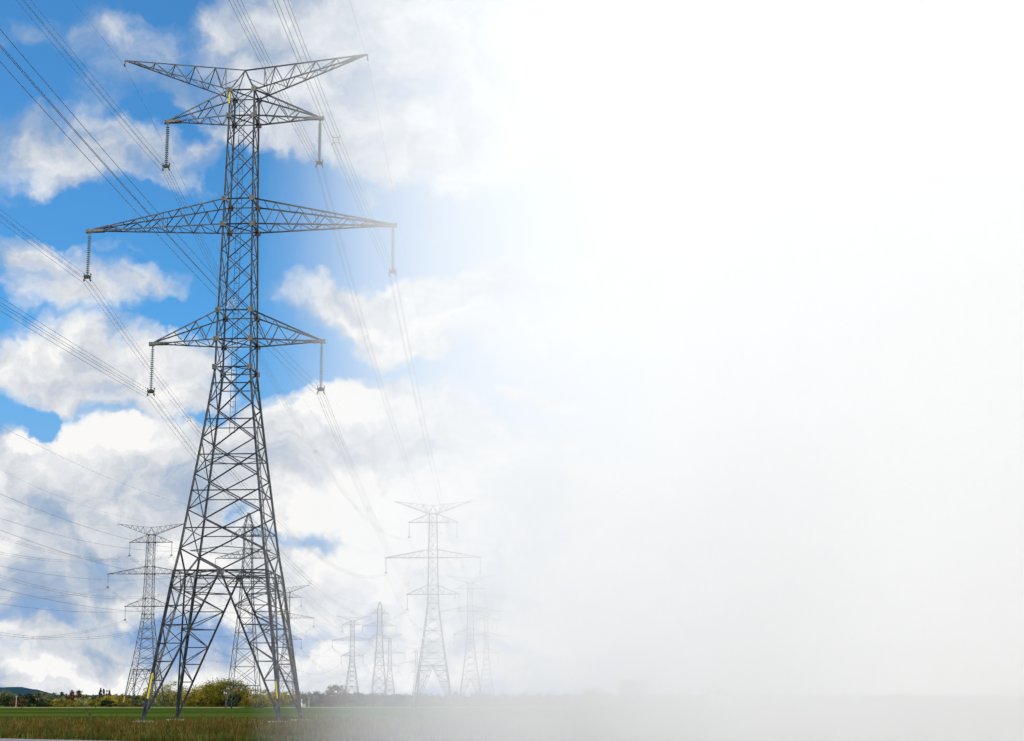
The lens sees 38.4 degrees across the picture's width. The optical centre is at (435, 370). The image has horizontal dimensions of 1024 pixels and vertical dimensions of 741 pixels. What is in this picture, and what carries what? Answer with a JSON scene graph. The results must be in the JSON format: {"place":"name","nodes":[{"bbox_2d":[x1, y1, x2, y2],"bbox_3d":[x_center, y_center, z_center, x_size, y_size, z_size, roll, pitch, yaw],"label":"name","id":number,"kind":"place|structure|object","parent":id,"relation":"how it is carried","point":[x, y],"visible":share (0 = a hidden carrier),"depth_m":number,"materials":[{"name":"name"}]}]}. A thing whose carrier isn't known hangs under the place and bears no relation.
{"place":"outdoors","nodes":[
{"label":"outdoors","id":0,"kind":"place"},
{"bbox_2d":[0,738,97,740],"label":"road","id":1,"kind":"structure","parent":0,"point":[2,739],"depth_m":64.73,"materials":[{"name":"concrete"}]},
{"bbox_2d":[0,707,239,707],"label":"farm path","id":2,"kind":"structure","parent":0,"point":[117,707],"depth_m":413.37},
{"bbox_2d":[265,707,576,707],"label":"farm path","id":3,"kind":"structure","parent":0,"point":[426,707],"depth_m":413.37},
{"bbox_2d":[0,687,1017,701],"bbox_3d":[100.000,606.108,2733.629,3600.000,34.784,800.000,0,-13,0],"label":"hill","id":4,"kind":"structure","parent":0,"point":[20,690],"depth_m":2640.95,"materials":[{"name":"green plant"}]},
{"bbox_2d":[0,702,1023,725],"bbox_3d":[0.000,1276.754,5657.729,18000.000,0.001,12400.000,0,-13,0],"label":"ground","id":5,"kind":"structure","parent":0,"point":[914,714],"depth_m":229.40,"materials":[{"name":"green plant"}]},
{"bbox_2d":[0,689,23,703],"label":"leafy tree","id":6,"kind":"object","parent":5,"relation":"on","point":[4,693],"visible":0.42,"depth_m":545.63,"materials":[{"name":"green plant"}]},
{"bbox_2d":[0,695,26,706],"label":"leafy bush","id":7,"kind":"object","parent":5,"relation":"on","point":[7,700],"visible":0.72,"depth_m":439.06,"materials":[{"name":"green plant"}]},
{"bbox_2d":[9,698,25,706],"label":"leafy bush","id":8,"kind":"object","parent":5,"relation":"on","point":[18,703],"visible":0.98,"depth_m":433.37,"materials":[{"name":"brown plant"}]},
{"bbox_2d":[11,692,37,706],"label":"round bush","id":9,"kind":"object","parent":5,"relation":"on","point":[30,698],"visible":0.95,"depth_m":436.58,"materials":[{"name":"green plant"}]},
{"bbox_2d":[25,690,49,701],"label":"leafy tree","id":10,"kind":"object","parent":5,"relation":"on","point":[39,694],"visible":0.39,"depth_m":546.96,"materials":[{"name":"green plant"}]},
{"bbox_2d":[27,699,50,706],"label":"leafy bush","id":11,"kind":"object","parent":5,"relation":"on","point":[40,704],"visible":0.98,"depth_m":437.35,"materials":[{"name":"green plant"}]},
{"bbox_2d":[36,694,58,702],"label":"leafy tree","id":12,"kind":"object","parent":5,"relation":"on","point":[47,698],"visible":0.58,"depth_m":526.03,"materials":[{"name":"green plant"}]},
{"bbox_2d":[48,700,64,706],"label":"leafy bush","id":13,"kind":"object","parent":5,"relation":"on","point":[51,704],"visible":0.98,"depth_m":438.44,"materials":[{"name":"green plant"}]},
{"bbox_2d":[53,698,69,705],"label":"leafy bush","id":14,"kind":"object","parent":5,"relation":"on","point":[63,699],"visible":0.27,"depth_m":458.54,"materials":[{"name":"green plant"}]},
{"bbox_2d":[56,691,66,701],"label":"leafy tree","id":15,"kind":"object","parent":5,"relation":"on","point":[62,694],"visible":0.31,"depth_m":604.42,"materials":[{"name":"green plant"}]},
{"bbox_2d":[61,700,79,706],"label":"leafy bush","id":16,"kind":"object","parent":5,"relation":"on","point":[72,703],"visible":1,"depth_m":440.38,"materials":[{"name":"green plant"}]},
{"bbox_2d":[66,690,82,704],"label":"leafy tree","id":17,"kind":"object","parent":5,"relation":"on","point":[72,697],"visible":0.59,"depth_m":584.36,"materials":[{"name":"brown plant"}]},
{"bbox_2d":[75,697,94,706],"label":"leafy bush","id":18,"kind":"object","parent":5,"relation":"on","point":[80,702],"visible":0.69,"depth_m":466.55,"materials":[{"name":"green plant"}]},
{"bbox_2d":[85,699,108,706],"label":"leafy bush","id":19,"kind":"object","parent":5,"relation":"on","point":[90,703],"visible":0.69,"depth_m":442.64,"materials":[{"name":"green plant"}]},
{"bbox_2d":[100,700,116,706],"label":"leafy bush","id":20,"kind":"object","parent":5,"relation":"on","point":[105,702],"visible":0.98,"depth_m":438.57,"materials":[{"name":"green plant"}]},
{"bbox_2d":[97,695,123,706],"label":"leafy bush","id":21,"kind":"object","parent":5,"relation":"on","point":[107,697],"visible":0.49,"depth_m":478.13,"materials":[{"name":"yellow plant"}]},
{"bbox_2d":[111,694,130,706],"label":"leafy bush","id":22,"kind":"object","parent":5,"relation":"on","point":[117,699],"visible":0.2,"depth_m":487.09,"materials":[{"name":"green plant"}]},
{"bbox_2d":[115,699,131,706],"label":"leafy bush","id":23,"kind":"object","parent":5,"relation":"on","point":[126,704],"visible":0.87,"depth_m":439.62,"materials":[{"name":"green plant"}]},
{"bbox_2d":[125,695,144,706],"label":"leafy bush","id":24,"kind":"object","parent":5,"relation":"on","point":[136,705],"visible":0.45,"depth_m":468.23,"materials":[{"name":"green plant"}]},
{"bbox_2d":[133,697,153,705],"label":"leafy bush","id":25,"kind":"object","parent":5,"relation":"on","point":[140,701],"visible":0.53,"depth_m":443.41,"materials":[{"name":"green plant"}]},
{"bbox_2d":[107,523,190,706],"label":"lattice pylon","id":26,"kind":"object","parent":5,"relation":"on","point":[145,614],"visible":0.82,"depth_m":431.43,"materials":[{"name":"metal"}]},
{"bbox_2d":[1,552,407,660],"bbox_3d":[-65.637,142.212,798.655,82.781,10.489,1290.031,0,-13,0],"label":"conductor bundle","id":27,"kind":"object","parent":26,"relation":"hanging from","point":[161,583],"visible":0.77,"depth_m":436.25,"materials":[{"name":"metal"}]},
{"bbox_2d":[2,539,412,663],"bbox_3d":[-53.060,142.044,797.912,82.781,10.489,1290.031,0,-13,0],"label":"conductor bundle","id":28,"kind":"object","parent":26,"relation":"hanging from","point":[158,559],"visible":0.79,"depth_m":401.14,"materials":[{"name":"metal"}]},
{"bbox_2d":[140,686,166,706],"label":"leafy bush","id":29,"kind":"object","parent":5,"relation":"on","point":[153,694],"visible":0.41,"depth_m":457.75,"materials":[{"name":"green plant"}]},
{"bbox_2d":[157,681,193,706],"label":"willow tree","id":30,"kind":"object","parent":5,"relation":"on","point":[172,695],"visible":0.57,"depth_m":461.55,"materials":[{"name":"green plant"}]},
{"bbox_2d":[181,688,207,706],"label":"leafy tree","id":31,"kind":"object","parent":5,"relation":"on","point":[189,702],"visible":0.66,"depth_m":457.29,"materials":[{"name":"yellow plant"}]},
{"bbox_2d":[182,682,224,706],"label":"leafy tree","id":32,"kind":"object","parent":5,"relation":"on","point":[193,693],"visible":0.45,"depth_m":455.83,"materials":[{"name":"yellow plant"}]},
{"bbox_2d":[198,676,251,706],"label":"round tree","id":33,"kind":"object","parent":5,"relation":"on","point":[214,693],"visible":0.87,"depth_m":449.17,"materials":[{"name":"green plant"}]},
{"bbox_2d":[222,692,242,706],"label":"leafy bush","id":34,"kind":"object","parent":5,"relation":"on","point":[236,704],"visible":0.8,"depth_m":443.32,"materials":[{"name":"green plant"}]},
{"bbox_2d":[215,513,275,708],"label":"pointed pylon","id":35,"kind":"object","parent":5,"relation":"on","point":[252,590],"visible":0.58,"depth_m":341.25,"materials":[{"name":"metal"}]},
{"bbox_2d":[2,566,392,662],"bbox_3d":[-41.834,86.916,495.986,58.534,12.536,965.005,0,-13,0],"label":"power line","id":36,"kind":"object","parent":35,"relation":"hanging from","point":[169,577],"visible":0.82,"depth_m":287.11,"materials":[{"name":"metal"}]},
{"bbox_2d":[1,426,394,623],"bbox_3d":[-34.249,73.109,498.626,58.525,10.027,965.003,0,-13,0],"label":"earth wire","id":37,"kind":"object","parent":35,"relation":"attached to","point":[144,491],"visible":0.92,"depth_m":234.51,"materials":[{"name":"metal"}]},
{"bbox_2d":[3,589,393,655],"bbox_3d":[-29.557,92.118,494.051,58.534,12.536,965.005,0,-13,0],"label":"power line","id":38,"kind":"object","parent":35,"relation":"hanging from","point":[140,611],"visible":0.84,"depth_m":218.95,"materials":[{"name":"metal"}]},
{"bbox_2d":[4,591,400,673],"bbox_3d":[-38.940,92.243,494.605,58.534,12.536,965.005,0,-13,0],"label":"power line","id":39,"kind":"object","parent":35,"relation":"hanging from","point":[160,608],"visible":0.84,"depth_m":259.11,"materials":[{"name":"metal"}]},
{"bbox_2d":[0,518,411,653],"bbox_3d":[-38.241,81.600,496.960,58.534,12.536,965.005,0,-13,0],"label":"power line","id":40,"kind":"object","parent":35,"relation":"hanging from","point":[151,550],"visible":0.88,"depth_m":252.85,"materials":[{"name":"metal"}]},
{"bbox_2d":[1,530,432,661],"bbox_3d":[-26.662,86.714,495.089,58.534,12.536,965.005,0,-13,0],"label":"power line","id":41,"kind":"object","parent":35,"relation":"hanging from","point":[164,576],"visible":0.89,"depth_m":211.24,"materials":[{"name":"metal"}]},
{"bbox_2d":[238,687,262,706],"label":"leafy tree","id":42,"kind":"object","parent":5,"relation":"on","point":[248,703],"visible":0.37,"depth_m":466.60,"materials":[{"name":"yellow plant"}]},
{"bbox_2d":[248,688,285,706],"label":"leafy tree","id":43,"kind":"object","parent":5,"relation":"on","point":[264,703],"visible":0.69,"depth_m":465.59,"materials":[{"name":"green plant"}]},
{"bbox_2d":[273,690,295,706],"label":"leafy tree","id":44,"kind":"object","parent":5,"relation":"on","point":[287,701],"visible":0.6,"depth_m":471.12,"materials":[{"name":"green plant"}]},
{"bbox_2d":[259,585,314,691],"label":"lattice pylon","id":45,"kind":"object","parent":5,"relation":"on","point":[292,683],"visible":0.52,"depth_m":661.80,"materials":[{"name":"metal"}]},
{"bbox_2d":[287,691,308,706],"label":"leafy tree","id":46,"kind":"object","parent":5,"relation":"on","point":[303,697],"visible":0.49,"depth_m":477.50,"materials":[{"name":"green plant"}]},
{"bbox_2d":[304,690,324,706],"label":"leafy tree","id":47,"kind":"object","parent":5,"relation":"on","point":[315,702],"visible":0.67,"depth_m":487.90,"materials":[{"name":"grey plant"}]},
{"bbox_2d":[321,691,343,706],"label":"leafy bush","id":48,"kind":"object","parent":5,"relation":"on","point":[327,698],"visible":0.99,"depth_m":475.19,"materials":[{"name":"grey plant"}]},
{"bbox_2d":[325,682,349,706],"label":"round tree","id":49,"kind":"object","parent":5,"relation":"on","point":[342,694],"visible":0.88,"depth_m":479.46,"materials":[{"name":"grey plant"}]},
{"bbox_2d":[332,616,372,698],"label":"lattice pylon","id":50,"kind":"object","parent":5,"relation":"on","point":[354,652],"visible":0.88,"depth_m":902.54,"materials":[{"name":"metal"}]},
{"bbox_2d":[341,692,369,706],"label":"leafy tree","id":51,"kind":"object","parent":5,"relation":"on","point":[358,701],"visible":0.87,"depth_m":486.23,"materials":[{"name":"grey plant"}]},
{"bbox_2d":[366,693,386,706],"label":"leafy tree","id":52,"kind":"object","parent":5,"relation":"on","point":[373,702],"visible":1,"depth_m":487.51,"materials":[{"name":"grey plant"}]},
{"bbox_2d":[362,602,396,703],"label":"pointed pylon","id":53,"kind":"object","parent":5,"relation":"on","point":[381,638],"visible":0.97,"depth_m":651.22,"materials":[{"name":"metal"}]},
{"bbox_2d":[1,494,412,651],"bbox_3d":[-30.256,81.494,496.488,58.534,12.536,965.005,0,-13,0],"label":"power line","id":54,"kind":"object","parent":53,"relation":"hanging from","point":[157,545],"visible":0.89,"depth_m":230.05,"materials":[{"name":"metal"}]},
{"bbox_2d":[374,634,405,694],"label":"lattice pylon","id":55,"kind":"object","parent":5,"relation":"on","point":[390,650],"visible":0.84,"depth_m":1149.86,"materials":[{"name":"metal"}]},
{"bbox_2d":[376,693,412,706],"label":"leafy tree","id":56,"kind":"object","parent":5,"relation":"on","point":[391,699],"visible":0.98,"depth_m":492.15,"materials":[{"name":"grey plant"}]},
{"bbox_2d":[403,647,428,692],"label":"lattice pylon","id":57,"kind":"object","parent":5,"relation":"on","point":[416,653],"visible":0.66,"depth_m":1426.92,"materials":[{"name":"metal"}]},
{"bbox_2d":[11,587,394,673],"bbox_3d":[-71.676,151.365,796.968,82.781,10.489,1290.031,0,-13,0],"label":"conductor bundle","id":58,"kind":"object","parent":57,"relation":"hanging from","point":[159,622],"visible":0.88,"depth_m":470.86,"materials":[{"name":"metal"}]},
{"bbox_2d":[2,620,414,684],"bbox_3d":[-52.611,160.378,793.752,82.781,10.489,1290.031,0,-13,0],"label":"conductor bundle","id":59,"kind":"object","parent":57,"relation":"hanging from","point":[178,628],"visible":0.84,"depth_m":399.52,"materials":[{"name":"metal"}]},
{"bbox_2d":[0,575,424,672],"bbox_3d":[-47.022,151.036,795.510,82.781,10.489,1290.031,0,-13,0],"label":"conductor bundle","id":60,"kind":"object","parent":57,"relation":"hanging from","point":[148,597],"visible":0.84,"depth_m":349.31,"materials":[{"name":"metal"}]},
{"bbox_2d":[25,621,399,684],"bbox_3d":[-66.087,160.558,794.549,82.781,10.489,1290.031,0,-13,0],"label":"conductor bundle","id":61,"kind":"object","parent":57,"relation":"hanging from","point":[167,646],"visible":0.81,"depth_m":440.15,"materials":[{"name":"metal"}]},
{"bbox_2d":[406,693,432,706],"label":"leafy tree","id":62,"kind":"object","parent":5,"relation":"on","point":[422,702],"visible":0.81,"depth_m":491.01,"materials":[{"name":"grey plant"}]},
{"bbox_2d":[385,501,481,707],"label":"lattice pylon","id":63,"kind":"object","parent":5,"relation":"on","point":[428,585],"visible":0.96,"depth_m":382.72,"materials":[{"name":"metal"}]},
{"bbox_2d":[440,575,500,705],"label":"lattice pylon","id":64,"kind":"object","parent":5,"relation":"on","point":[472,634],"visible":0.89,"depth_m":610.97,"materials":[{"name":"metal"}]},
{"bbox_2d":[464,610,507,703],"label":"lattice pylon","id":65,"kind":"object","parent":5,"relation":"on","point":[484,679],"visible":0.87,"depth_m":846.65,"materials":[{"name":"metal"}]},
{"bbox_2d":[2,691,1023,705],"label":"treeline","id":66,"kind":"object","parent":5,"relation":"on","point":[833,700],"visible":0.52,"depth_m":587.01,"materials":[{"name":"grey plant"}]},
{"bbox_2d":[573,685,612,706],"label":"leafy tree","id":67,"kind":"object","parent":5,"relation":"on","point":[591,697],"visible":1,"depth_m":467.98,"materials":[{"name":"grey plant"}]},
{"bbox_2d":[615,675,650,706],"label":"round tree","id":68,"kind":"object","parent":5,"relation":"on","point":[637,697],"visible":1,"depth_m":457.82,"materials":[{"name":"plant"}]},
{"bbox_2d":[0,0,1023,696],"label":"sky","id":69,"kind":"structure","parent":0,"point":[719,303],"materials":[{"name":"white"}]},
{"bbox_2d":[5,724,1023,740],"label":"verge ground","id":70,"kind":"structure","parent":0,"point":[795,732],"depth_m":81.83,"materials":[{"name":"white soil"}]},
{"bbox_2d":[83,54,396,722],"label":"lattice pylon","id":71,"kind":"object","parent":70,"relation":"on","point":[218,570],"visible":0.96,"depth_m":116.08,"materials":[{"name":"metal"}]},
{"bbox_2d":[0,210,463,648],"bbox_3d":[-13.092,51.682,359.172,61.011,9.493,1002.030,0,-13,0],"label":"conductor bundle","id":72,"kind":"object","parent":71,"relation":"hanging from","point":[167,385],"visible":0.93,"depth_m":136.38,"materials":[{"name":"metal"}]},
{"bbox_2d":[0,298,473,671],"bbox_3d":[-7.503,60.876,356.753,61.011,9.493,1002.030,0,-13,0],"label":"conductor bundle","id":73,"kind":"object","parent":71,"relation":"hanging from","point":[181,442],"visible":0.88,"depth_m":118.47,"materials":[{"name":"metal"}]},
{"bbox_2d":[16,0,474,630],"bbox_3d":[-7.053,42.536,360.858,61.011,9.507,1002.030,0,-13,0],"label":"conductor bundle","id":74,"kind":"object","parent":71,"relation":"hanging from","point":[198,244],"visible":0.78,"depth_m":120.92,"materials":[{"name":"metal"}]},
{"bbox_2d":[0,29,495,671],"bbox_3d":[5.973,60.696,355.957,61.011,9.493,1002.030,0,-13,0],"label":"conductor bundle","id":75,"kind":"object","parent":71,"relation":"hanging from","point":[194,273],"visible":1,"depth_m":67.40,"materials":[{"name":"metal"}]},
{"bbox_2d":[73,1,457,608],"bbox_3d":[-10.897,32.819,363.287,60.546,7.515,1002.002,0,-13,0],"label":"earth wire","id":76,"kind":"object","parent":71,"relation":"attached to","point":[200,215],"visible":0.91,"depth_m":142.37,"materials":[{"name":"metal"}]},
{"bbox_2d":[228,0,496,633],"bbox_3d":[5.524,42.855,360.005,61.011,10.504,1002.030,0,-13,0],"label":"conductor bundle","id":77,"kind":"object","parent":71,"relation":"hanging from","point":[337,246],"visible":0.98,"depth_m":127.17,"materials":[{"name":"metal"}]},
{"bbox_2d":[273,0,505,652],"bbox_3d":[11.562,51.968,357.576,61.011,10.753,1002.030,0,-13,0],"label":"conductor bundle","id":78,"kind":"object","parent":71,"relation":"hanging from","point":[376,248],"visible":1,"depth_m":96.50,"materials":[{"name":"metal"}]},
{"bbox_2d":[350,3,497,600],"bbox_3d":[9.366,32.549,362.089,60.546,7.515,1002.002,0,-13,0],"label":"earth wire","id":79,"kind":"object","parent":71,"relation":"attached to","point":[399,223],"visible":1,"depth_m":150.36,"materials":[{"name":"metal"}]},
{"bbox_2d":[0,711,729,740],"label":"grass","id":80,"kind":"structure","parent":70,"relation":"on","point":[480,728],"depth_m":69.93,"materials":[{"name":"green plant"}]},
{"bbox_2d":[707,696,729,706],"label":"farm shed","id":81,"kind":"structure","parent":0,"point":[718,701],"depth_m":444.84,"materials":[{"name":"white"}]},
{"bbox_2d":[713,700,718,706],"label":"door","id":82,"kind":"structure","parent":81,"relation":"in","point":[715,702],"depth_m":444.69,"materials":[{"name":"white"}]}
]}

